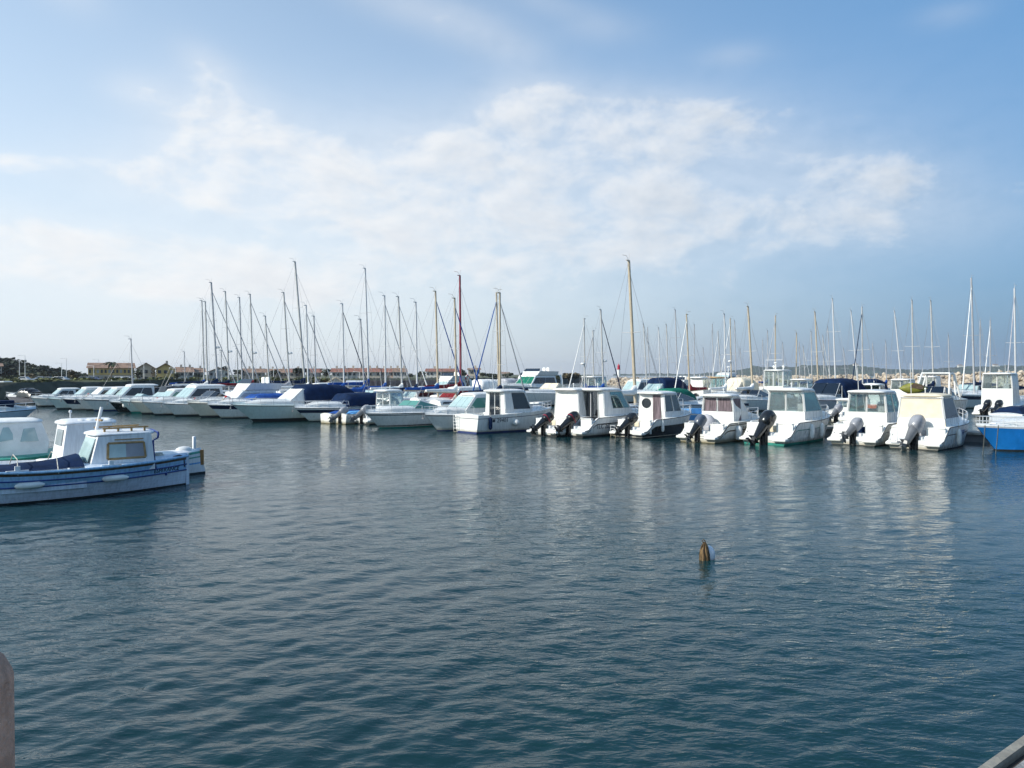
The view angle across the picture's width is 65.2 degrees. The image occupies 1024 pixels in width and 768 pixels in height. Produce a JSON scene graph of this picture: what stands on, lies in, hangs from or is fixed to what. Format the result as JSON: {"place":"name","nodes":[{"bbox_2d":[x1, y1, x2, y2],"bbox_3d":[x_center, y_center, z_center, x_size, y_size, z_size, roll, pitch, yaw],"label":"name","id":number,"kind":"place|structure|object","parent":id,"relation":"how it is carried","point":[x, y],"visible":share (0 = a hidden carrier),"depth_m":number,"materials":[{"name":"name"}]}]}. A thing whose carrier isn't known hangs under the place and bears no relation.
{"place":"outdoors","nodes":[
{"label":"outdoors","id":0,"kind":"place"},
{"bbox_2d":[0,375,601,399],"bbox_3d":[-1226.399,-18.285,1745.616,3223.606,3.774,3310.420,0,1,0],"label":"shore ground","id":1,"kind":"structure","parent":0,"point":[47,388],"depth_m":118.08,"materials":[{"name":"grey stone"}]},
{"bbox_2d":[86,363,135,378],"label":"house","id":2,"kind":"structure","parent":1,"relation":"on","point":[100,370],"depth_m":265.17,"materials":[{"name":"beige paint"}]},
{"bbox_2d":[136,363,154,378],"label":"house","id":3,"kind":"structure","parent":1,"relation":"on","point":[145,370],"depth_m":255.98,"materials":[{"name":"white paint"}]},
{"bbox_2d":[0,377,329,382],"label":"hedge","id":4,"kind":"object","parent":1,"relation":"on","point":[16,379],"visible":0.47,"depth_m":132.85,"materials":[{"name":"green plant"}]},
{"bbox_2d":[156,361,176,378],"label":"house","id":5,"kind":"structure","parent":1,"relation":"on","point":[162,370],"depth_m":256.03,"materials":[{"name":"yellow paint"}]},
{"bbox_2d":[175,365,193,378],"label":"house","id":6,"kind":"structure","parent":1,"relation":"on","point":[189,371],"depth_m":276.68,"materials":[{"name":"beige paint"}]},
{"bbox_2d":[0,375,1023,767],"bbox_3d":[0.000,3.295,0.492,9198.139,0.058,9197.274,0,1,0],"label":"water","id":7,"kind":"structure","parent":0,"point":[290,595],"depth_m":11.45,"materials":[{"name":"blue liquid"}]},
{"bbox_2d":[0,400,38,417],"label":"motor cruiser","id":8,"kind":"object","parent":7,"relation":"on","point":[10,409],"visible":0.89,"depth_m":53.11,"materials":[{"name":"white plastic"}]},
{"bbox_2d":[5,388,42,403],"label":"motor cruiser","id":9,"kind":"object","parent":7,"relation":"on","point":[23,395],"visible":0.69,"depth_m":88.72,"materials":[{"name":"white plastic"}]},
{"bbox_2d":[0,417,52,460],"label":"wooden boat","id":10,"kind":"object","parent":7,"relation":"on","point":[24,438],"visible":0.44,"depth_m":24.98,"materials":[{"name":"white paint"}]},
{"bbox_2d":[29,388,79,406],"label":"motor cruiser","id":11,"kind":"object","parent":7,"relation":"on","point":[40,400],"visible":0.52,"depth_m":81.30,"materials":[{"name":"white plastic"}]},
{"bbox_2d":[46,386,98,409],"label":"motor cruiser","id":12,"kind":"object","parent":7,"relation":"on","point":[58,404],"visible":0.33,"depth_m":75.03,"materials":[{"name":"white plastic"}]},
{"bbox_2d":[60,387,111,409],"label":"motor cruiser","id":13,"kind":"object","parent":7,"relation":"on","point":[72,404],"visible":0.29,"depth_m":73.83,"materials":[{"name":"white plastic"}]},
{"bbox_2d":[0,407,188,505],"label":"wooden boat","id":14,"kind":"object","parent":7,"relation":"on","point":[104,451],"visible":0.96,"depth_m":21.83,"materials":[{"name":"blue paint"}]},
{"bbox_2d":[14,481,44,489],"bbox_3d":[-12.213,2.570,20.259,0.670,0.170,0.170,-1,1,-42],"label":"fender","id":15,"kind":"object","parent":14,"relation":"hanging from","point":[28,485],"visible":1,"depth_m":20.20,"materials":[{"name":"white plastic"}]},
{"bbox_2d":[74,386,124,410],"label":"motor cruiser","id":16,"kind":"object","parent":7,"relation":"on","point":[111,391],"visible":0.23,"depth_m":72.80,"materials":[{"name":"white plastic"}]},
{"bbox_2d":[0,410,204,474],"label":"wooden boat","id":17,"kind":"object","parent":7,"relation":"on","point":[70,436],"visible":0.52,"depth_m":23.92,"materials":[{"name":"white paint"}]},
{"bbox_2d":[81,384,159,410],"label":"motor cruiser","id":18,"kind":"object","parent":7,"relation":"on","point":[95,403],"visible":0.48,"depth_m":72.56,"materials":[{"name":"white plastic"}]},
{"bbox_2d":[107,394,148,411],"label":"motor cruiser","id":19,"kind":"object","parent":7,"relation":"on","point":[116,404],"visible":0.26,"depth_m":69.51,"materials":[{"name":"black paint"}]},
{"bbox_2d":[128,388,183,413],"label":"motor cruiser","id":20,"kind":"object","parent":7,"relation":"on","point":[140,406],"visible":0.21,"depth_m":65.93,"materials":[{"name":"white plastic"}]},
{"bbox_2d":[120,383,196,412],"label":"motor cruiser","id":21,"kind":"object","parent":7,"relation":"on","point":[131,407],"visible":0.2,"depth_m":67.83,"materials":[{"name":"white plastic"}]},
{"bbox_2d":[142,384,225,414],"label":"motor cruiser","id":22,"kind":"object","parent":7,"relation":"on","point":[186,392],"visible":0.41,"depth_m":65.49,"materials":[{"name":"white plastic"}]},
{"bbox_2d":[161,391,225,416],"bbox_3d":[-24.441,1.548,64.514,7.552,2.757,2.539,-1,1,-45],"label":"motor cruiser","id":23,"kind":"object","parent":7,"relation":"on","point":[179,407],"visible":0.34,"depth_m":62.60,"materials":[{"name":"white plastic"}]},
{"bbox_2d":[167,298,235,394],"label":"sailing boat","id":24,"kind":"object","parent":7,"relation":"on","point":[206,356],"visible":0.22,"depth_m":82.56,"materials":[{"name":"grey metal"}]},
{"bbox_2d":[168,300,234,389],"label":"sailing boat","id":25,"kind":"object","parent":7,"relation":"on","point":[203,335],"visible":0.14,"depth_m":91.17,"materials":[{"name":"grey metal"}]},
{"bbox_2d":[166,279,250,390],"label":"sailing boat","id":26,"kind":"object","parent":7,"relation":"on","point":[215,351],"visible":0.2,"depth_m":86.93,"materials":[{"name":"grey metal"}]},
{"bbox_2d":[186,288,259,393],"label":"sailing boat","id":27,"kind":"object","parent":7,"relation":"on","point":[228,351],"visible":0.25,"depth_m":85.75,"materials":[{"name":"grey metal"}]},
{"bbox_2d":[187,377,281,417],"bbox_3d":[-21.373,1.199,63.430,8.841,3.480,2.937,-1,1,-45],"label":"motor cruiser","id":28,"kind":"object","parent":7,"relation":"on","point":[243,388],"visible":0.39,"depth_m":62.79,"materials":[{"name":"grey plastic"}]},
{"bbox_2d":[204,294,267,382],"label":"sailing boat","id":29,"kind":"object","parent":7,"relation":"on","point":[239,314],"visible":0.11,"depth_m":89.69,"materials":[{"name":"grey metal"}]},
{"bbox_2d":[207,392,284,418],"bbox_3d":[-19.619,1.758,61.584,7.841,2.406,2.639,-1,1,-44],"label":"motor cruiser","id":30,"kind":"object","parent":7,"relation":"on","point":[222,409],"visible":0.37,"depth_m":59.62,"materials":[{"name":"white plastic"}]},
{"bbox_2d":[210,290,281,395],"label":"sailing boat","id":31,"kind":"object","parent":7,"relation":"on","point":[235,384],"visible":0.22,"depth_m":83.31,"materials":[{"name":"grey metal"}]},
{"bbox_2d":[237,314,291,385],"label":"sailing boat","id":32,"kind":"object","parent":7,"relation":"on","point":[267,355],"visible":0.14,"depth_m":76.72,"materials":[{"name":"grey metal"}]},
{"bbox_2d":[250,289,318,393],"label":"sailing boat","id":33,"kind":"object","parent":7,"relation":"on","point":[288,353],"visible":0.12,"depth_m":77.44,"materials":[{"name":"grey metal"}]},
{"bbox_2d":[230,384,353,421],"bbox_3d":[-15.796,1.503,57.780,3.036,3.008,9.552,1,1,45],"label":"motor cruiser","id":34,"kind":"object","parent":7,"relation":"on","point":[280,408],"visible":0.62,"depth_m":56.30,"materials":[{"name":"white plastic"}]},
{"bbox_2d":[251,258,339,392],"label":"sailing boat","id":35,"kind":"object","parent":7,"relation":"on","point":[302,381],"visible":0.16,"depth_m":80.94,"materials":[{"name":"grey metal"}]},
{"bbox_2d":[275,301,332,388],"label":"sailing boat","id":36,"kind":"object","parent":7,"relation":"on","point":[308,367],"visible":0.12,"depth_m":75.84,"materials":[{"name":"grey metal"}]},
{"bbox_2d":[311,300,368,387],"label":"sailing boat","id":37,"kind":"object","parent":7,"relation":"on","point":[343,329],"visible":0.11,"depth_m":72.96,"materials":[{"name":"grey metal"}]},
{"bbox_2d":[328,407,359,424],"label":"open boat","id":38,"kind":"object","parent":7,"relation":"on","point":[340,416],"visible":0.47,"depth_m":52.96,"materials":[{"name":"white plastic"}]},
{"bbox_2d":[292,392,398,421],"bbox_3d":[-11.985,1.812,57.570,8.352,2.396,2.738,-1,1,-43],"label":"motor cruiser","id":39,"kind":"object","parent":7,"relation":"on","point":[312,411],"visible":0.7,"depth_m":56.42,"materials":[{"name":"white plastic"}]},
{"bbox_2d":[333,315,385,392],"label":"sailing boat","id":40,"kind":"object","parent":7,"relation":"on","point":[359,390],"visible":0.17,"depth_m":66.80,"materials":[{"name":"grey metal"}]},
{"bbox_2d":[320,263,404,392],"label":"sailing boat","id":41,"kind":"object","parent":7,"relation":"on","point":[353,383],"visible":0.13,"depth_m":75.63,"materials":[{"name":"grey metal"}]},
{"bbox_2d":[348,294,411,395],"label":"sailing boat","id":42,"kind":"object","parent":7,"relation":"on","point":[385,355],"visible":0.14,"depth_m":69.87,"materials":[{"name":"grey metal"}]},
{"bbox_2d":[323,380,436,386],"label":"promenade wall","id":43,"kind":"structure","parent":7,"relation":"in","point":[405,384],"depth_m":182.65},
{"bbox_2d":[348,374,427,424],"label":"pilothouse boat","id":44,"kind":"object","parent":7,"relation":"on","point":[366,420],"visible":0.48,"depth_m":52.96,"materials":[{"name":"white plastic"}]},
{"bbox_2d":[364,294,426,394],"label":"sailing boat","id":45,"kind":"object","parent":7,"relation":"on","point":[401,359],"visible":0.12,"depth_m":68.72,"materials":[{"name":"grey metal"}]},
{"bbox_2d":[363,400,437,427],"bbox_3d":[-6.584,2.071,50.728,2.539,2.041,7.052,1,1,41],"label":"motor cruiser","id":46,"kind":"object","parent":7,"relation":"on","point":[406,414],"visible":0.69,"depth_m":49.30,"materials":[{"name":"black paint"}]},
{"bbox_2d":[382,298,436,402],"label":"sailing boat","id":47,"kind":"object","parent":7,"relation":"on","point":[417,363],"visible":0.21,"depth_m":67.69,"materials":[{"name":"grey metal"}]},
{"bbox_2d":[399,287,463,400],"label":"sailing boat","id":48,"kind":"object","parent":7,"relation":"on","point":[436,386],"visible":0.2,"depth_m":66.31,"materials":[{"name":"grey metal"}]},
{"bbox_2d":[417,296,480,406],"bbox_3d":[-4.781,-2.150,62.731,2.302,10.194,7.474,1,1,44],"label":"sailing boat","id":49,"kind":"object","parent":7,"relation":"on","point":[446,403],"visible":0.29,"depth_m":63.00,"materials":[{"name":"white plastic"}]},
{"bbox_2d":[419,386,478,402],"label":"motor cruiser","id":50,"kind":"object","parent":7,"relation":"on","point":[444,396],"visible":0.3,"depth_m":63.76,"materials":[{"name":"white plastic"}]},
{"bbox_2d":[413,271,490,396],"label":"sailing boat","id":51,"kind":"object","parent":7,"relation":"on","point":[459,383],"visible":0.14,"depth_m":69.04,"materials":[{"name":"grey metal"}]},
{"bbox_2d":[435,372,471,394],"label":"motor cruiser","id":52,"kind":"object","parent":7,"relation":"on","point":[446,378],"visible":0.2,"depth_m":98.56,"materials":[{"name":"white plastic"}]},
{"bbox_2d":[422,392,485,430],"bbox_3d":[-2.784,1.807,48.218,6.553,2.630,2.440,-1,1,-44],"label":"motor cruiser","id":53,"kind":"object","parent":7,"relation":"on","point":[440,418],"visible":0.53,"depth_m":46.90,"materials":[{"name":"white plastic"}]},
{"bbox_2d":[472,379,497,389],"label":"motor cruiser","id":54,"kind":"object","parent":7,"relation":"on","point":[484,384],"visible":0.12,"depth_m":103.02,"materials":[{"name":"white plastic"}]},
{"bbox_2d":[464,288,528,400],"bbox_3d":[-1.291,-2.139,59.204,2.318,10.256,7.524,1,1,44],"label":"sailing boat","id":55,"kind":"object","parent":7,"relation":"on","point":[499,331],"visible":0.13,"depth_m":59.55,"materials":[{"name":"grey metal"}]},
{"bbox_2d":[453,375,550,433],"bbox_3d":[-0.119,1.240,47.053,6.806,3.592,2.400,-1,1,-41],"label":"pilothouse boat","id":56,"kind":"object","parent":7,"relation":"on","point":[505,409],"visible":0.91,"depth_m":45.91,"materials":[{"name":"white plastic"}]},
{"bbox_2d":[473,289,544,405],"bbox_3d":[-0.592,-2.406,64.158,2.421,10.673,7.858,1,1,44],"label":"sailing boat","id":57,"kind":"object","parent":7,"relation":"on","point":[526,389],"visible":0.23,"depth_m":63.66,"materials":[{"name":"beige metal"}]},
{"bbox_2d":[497,368,562,388],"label":"motor cruiser","id":58,"kind":"object","parent":7,"relation":"on","point":[536,378],"visible":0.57,"depth_m":103.38,"materials":[{"name":"white plastic"}]},
{"bbox_2d":[525,383,567,405],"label":"motor cruiser","id":59,"kind":"object","parent":7,"relation":"on","point":[546,392],"visible":0.41,"depth_m":82.52,"materials":[{"name":"white plastic"}]},
{"bbox_2d":[526,371,589,436],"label":"pilothouse boat","id":60,"kind":"object","parent":7,"relation":"on","point":[568,400],"visible":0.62,"depth_m":43.52,"materials":[{"name":"white plastic"}]},
{"bbox_2d":[569,318,605,386],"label":"sailing boat","id":61,"kind":"object","parent":7,"relation":"on","point":[585,384],"visible":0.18,"depth_m":78.73,"materials":[{"name":"white metal"}]},
{"bbox_2d":[554,377,638,437],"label":"pilothouse boat","id":62,"kind":"object","parent":7,"relation":"on","point":[606,407],"visible":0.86,"depth_m":43.18,"materials":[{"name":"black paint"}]},
{"bbox_2d":[579,307,621,389],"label":"sailing boat","id":63,"kind":"object","parent":7,"relation":"on","point":[602,352],"visible":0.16,"depth_m":73.85,"materials":[{"name":"white metal"}]},
{"bbox_2d":[595,255,661,407],"bbox_3d":[7.492,-2.647,50.810,2.620,11.474,8.498,1,1,44],"label":"sailing boat","id":64,"kind":"object","parent":7,"relation":"on","point":[632,391],"visible":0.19,"depth_m":51.19,"materials":[{"name":"white metal"}]},
{"bbox_2d":[622,379,648,402],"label":"motor cruiser","id":65,"kind":"object","parent":7,"relation":"on","point":[640,383],"visible":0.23,"depth_m":92.95,"materials":[{"name":"white plastic"}]},
{"bbox_2d":[609,378,691,438],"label":"pilothouse boat","id":66,"kind":"object","parent":7,"relation":"on","point":[646,421],"visible":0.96,"depth_m":42.69,"materials":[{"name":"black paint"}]},
{"bbox_2d":[632,377,686,404],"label":"motor cruiser","id":67,"kind":"object","parent":7,"relation":"on","point":[653,384],"visible":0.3,"depth_m":85.03,"materials":[{"name":"blue fabric"}]},
{"bbox_2d":[677,393,701,407],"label":"motor cruiser","id":68,"kind":"object","parent":7,"relation":"on","point":[684,400],"visible":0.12,"depth_m":59.89,"materials":[{"name":"white plastic"}]},
{"bbox_2d":[675,311,709,400],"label":"sailing boat","id":69,"kind":"object","parent":7,"relation":"on","point":[691,388],"visible":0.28,"depth_m":72.35,"materials":[{"name":"white metal"}]},
{"bbox_2d":[690,374,712,395],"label":"pilothouse boat","id":70,"kind":"object","parent":7,"relation":"on","point":[696,380],"visible":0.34,"depth_m":86.40,"materials":[{"name":"white plastic"}]},
{"bbox_2d":[699,539,709,560],"bbox_3d":[3.422,3.242,14.228,0.190,0.974,0.191,0,1,0],"label":"mooring stake","id":71,"kind":"object","parent":7,"relation":"in","point":[704,554],"visible":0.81,"depth_m":14.17,"materials":[{"name":"brown wood"}]},
{"bbox_2d":[676,366,759,443],"bbox_3d":[10.847,1.101,40.672,2.440,4.023,7.120,1,1,44],"label":"pilothouse boat","id":72,"kind":"object","parent":7,"relation":"on","point":[727,411],"visible":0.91,"depth_m":39.63,"materials":[{"name":"white plastic"}]},
{"bbox_2d":[701,309,739,401],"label":"sailing boat","id":73,"kind":"object","parent":7,"relation":"on","point":[720,388],"visible":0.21,"depth_m":73.68,"materials":[{"name":"white metal"}]},
{"bbox_2d":[705,366,736,387],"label":"motor cruiser","id":74,"kind":"object","parent":7,"relation":"on","point":[728,374],"visible":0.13,"depth_m":106.33,"materials":[{"name":"white plastic"}]},
{"bbox_2d":[714,377,759,393],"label":"motor cruiser","id":75,"kind":"object","parent":7,"relation":"on","point":[739,383],"visible":0.33,"depth_m":86.39,"materials":[{"name":"beige plastic"}]},
{"bbox_2d":[731,305,768,409],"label":"sailing boat","id":76,"kind":"object","parent":7,"relation":"on","point":[750,387],"visible":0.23,"depth_m":72.19,"materials":[{"name":"white metal"}]},
{"bbox_2d":[733,390,768,411],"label":"motor cruiser","id":77,"kind":"object","parent":7,"relation":"on","point":[753,398],"visible":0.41,"depth_m":70.36,"materials":[{"name":"white plastic"}]},
{"bbox_2d":[758,362,797,393],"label":"trawler","id":78,"kind":"object","parent":7,"relation":"on","point":[781,385],"visible":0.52,"depth_m":88.63,"materials":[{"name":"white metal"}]},
{"bbox_2d":[739,378,829,445],"bbox_3d":[13.961,1.210,39.842,2.640,3.824,8.433,1,1,44],"label":"pilothouse boat","id":79,"kind":"object","parent":7,"relation":"on","point":[780,422],"visible":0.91,"depth_m":38.74,"materials":[{"name":"white plastic"}]},
{"bbox_2d":[599,370,1023,392],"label":"breakwater","id":80,"kind":"object","parent":7,"relation":"on","point":[968,378],"visible":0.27,"depth_m":168.89,"materials":[{"name":"grey stone"}]},
{"bbox_2d":[796,310,827,396],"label":"sailing boat","id":81,"kind":"object","parent":7,"relation":"on","point":[810,385],"visible":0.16,"depth_m":87.72,"materials":[{"name":"white metal"}]},
{"bbox_2d":[818,295,846,378],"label":"sailing boat","id":82,"kind":"object","parent":7,"relation":"on","point":[833,314],"visible":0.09,"depth_m":83.55,"materials":[{"name":"white metal"}]},
{"bbox_2d":[797,378,869,410],"bbox_3d":[24.642,1.249,62.728,3.335,3.396,10.152,1,1,44],"label":"motor cruiser","id":83,"kind":"object","parent":7,"relation":"on","point":[828,392],"visible":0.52,"depth_m":62.16,"materials":[{"name":"blue fabric"}]},
{"bbox_2d":[688,420,988,442],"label":"pontoon","id":84,"kind":"object","parent":7,"relation":"on","point":[974,436],"depth_m":39.07,"materials":[{"name":"grey wood"}]},
{"bbox_2d":[828,398,868,422],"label":"pilothouse boat","id":85,"kind":"object","parent":7,"relation":"on","point":[838,413],"visible":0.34,"depth_m":54.33,"materials":[{"name":"white plastic"}]},
{"bbox_2d":[827,367,898,446],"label":"pilothouse boat","id":86,"kind":"object","parent":7,"relation":"on","point":[862,425],"visible":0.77,"depth_m":37.90,"materials":[{"name":"white plastic"}]},
{"bbox_2d":[852,304,876,383],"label":"sailing boat","id":87,"kind":"object","parent":7,"relation":"on","point":[861,325],"visible":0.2,"depth_m":85.01,"materials":[{"name":"white metal"}]},
{"bbox_2d":[863,383,884,403],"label":"pilothouse boat","id":88,"kind":"object","parent":7,"relation":"on","point":[874,399],"visible":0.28,"depth_m":75.56,"materials":[{"name":"white plastic"}]},
{"bbox_2d":[890,376,914,400],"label":"pilothouse boat","id":89,"kind":"object","parent":7,"relation":"on","point":[895,385],"visible":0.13,"depth_m":76.04,"materials":[{"name":"white plastic"}]},
{"bbox_2d":[899,298,923,385],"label":"sailing boat","id":90,"kind":"object","parent":7,"relation":"on","point":[912,317],"visible":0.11,"depth_m":82.20,"materials":[{"name":"white metal"}]},
{"bbox_2d":[885,363,969,450],"bbox_3d":[19.599,1.101,37.128,2.540,4.107,7.960,1,1,44],"label":"pilothouse boat","id":91,"kind":"object","parent":7,"relation":"on","point":[928,421],"visible":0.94,"depth_m":35.46,"materials":[{"name":"white plastic"}]},
{"bbox_2d":[921,297,944,385],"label":"sailing boat","id":92,"kind":"object","parent":7,"relation":"on","point":[933,381],"visible":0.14,"depth_m":81.09,"materials":[{"name":"white metal"}]},
{"bbox_2d":[918,372,967,413],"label":"motor cruiser","id":93,"kind":"object","parent":7,"relation":"on","point":[960,402],"visible":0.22,"depth_m":65.88,"materials":[{"name":"black paint"}]},
{"bbox_2d":[899,383,927,393],"bbox_3d":[30.948,0.344,61.723,1.960,0.880,0.615,0,1,20],"label":"dinghy","id":94,"kind":"object","parent":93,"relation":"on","point":[908,388],"visible":0.89,"depth_m":61.49,"materials":[{"name":"yellow plastic"}]},
{"bbox_2d":[957,275,988,408],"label":"sailing boat","id":95,"kind":"object","parent":7,"relation":"on","point":[973,396],"visible":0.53,"depth_m":78.57,"materials":[{"name":"white metal"}]},
{"bbox_2d":[972,372,1023,416],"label":"pilothouse boat","id":96,"kind":"object","parent":7,"relation":"on","point":[993,399],"visible":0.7,"depth_m":62.66,"materials":[{"name":"white plastic"}]},
{"bbox_2d":[975,416,1023,450],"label":"blue boat","id":97,"kind":"object","parent":7,"relation":"on","point":[1011,434],"visible":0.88,"depth_m":34.23,"materials":[{"name":"paint"}]},
{"bbox_2d":[989,406,1023,420],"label":"open boat","id":98,"kind":"object","parent":7,"relation":"on","point":[1008,411],"visible":0.45,"depth_m":51.70,"materials":[{"name":"white plastic"}]},
{"bbox_2d":[1001,287,1023,401],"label":"sailing boat","id":99,"kind":"object","parent":7,"relation":"on","point":[1015,347],"visible":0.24,"depth_m":67.32,"materials":[{"name":"white metal"}]},
{"bbox_2d":[0,0,1023,374],"label":"sky","id":100,"kind":"structure","parent":0,"point":[771,157],"materials":[{"name":"blue"}]},
{"bbox_2d":[613,364,1023,375],"bbox_3d":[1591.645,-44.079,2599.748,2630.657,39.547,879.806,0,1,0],"label":"hills","id":101,"kind":"structure","parent":0,"point":[969,369],"depth_m":2454.97,"materials":[{"name":"green plant"}]},
{"bbox_2d":[1014,760,1023,767],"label":"quay","id":102,"kind":"structure","parent":0,"point":[1020,765],"depth_m":3.48,"materials":[{"name":"grey concrete"}]},
{"bbox_2d":[0,652,14,767],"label":"mooring post","id":103,"kind":"object","parent":102,"relation":"on","point":[7,737],"visible":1,"depth_m":2.14,"materials":[{"name":"stone"}]},
{"bbox_2d":[978,735,1023,767],"bbox_3d":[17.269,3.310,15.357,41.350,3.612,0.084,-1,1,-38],"label":"kerb","id":104,"kind":"structure","parent":102,"relation":"on","point":[1011,755],"depth_m":3.56,"materials":[{"name":"concrete"}]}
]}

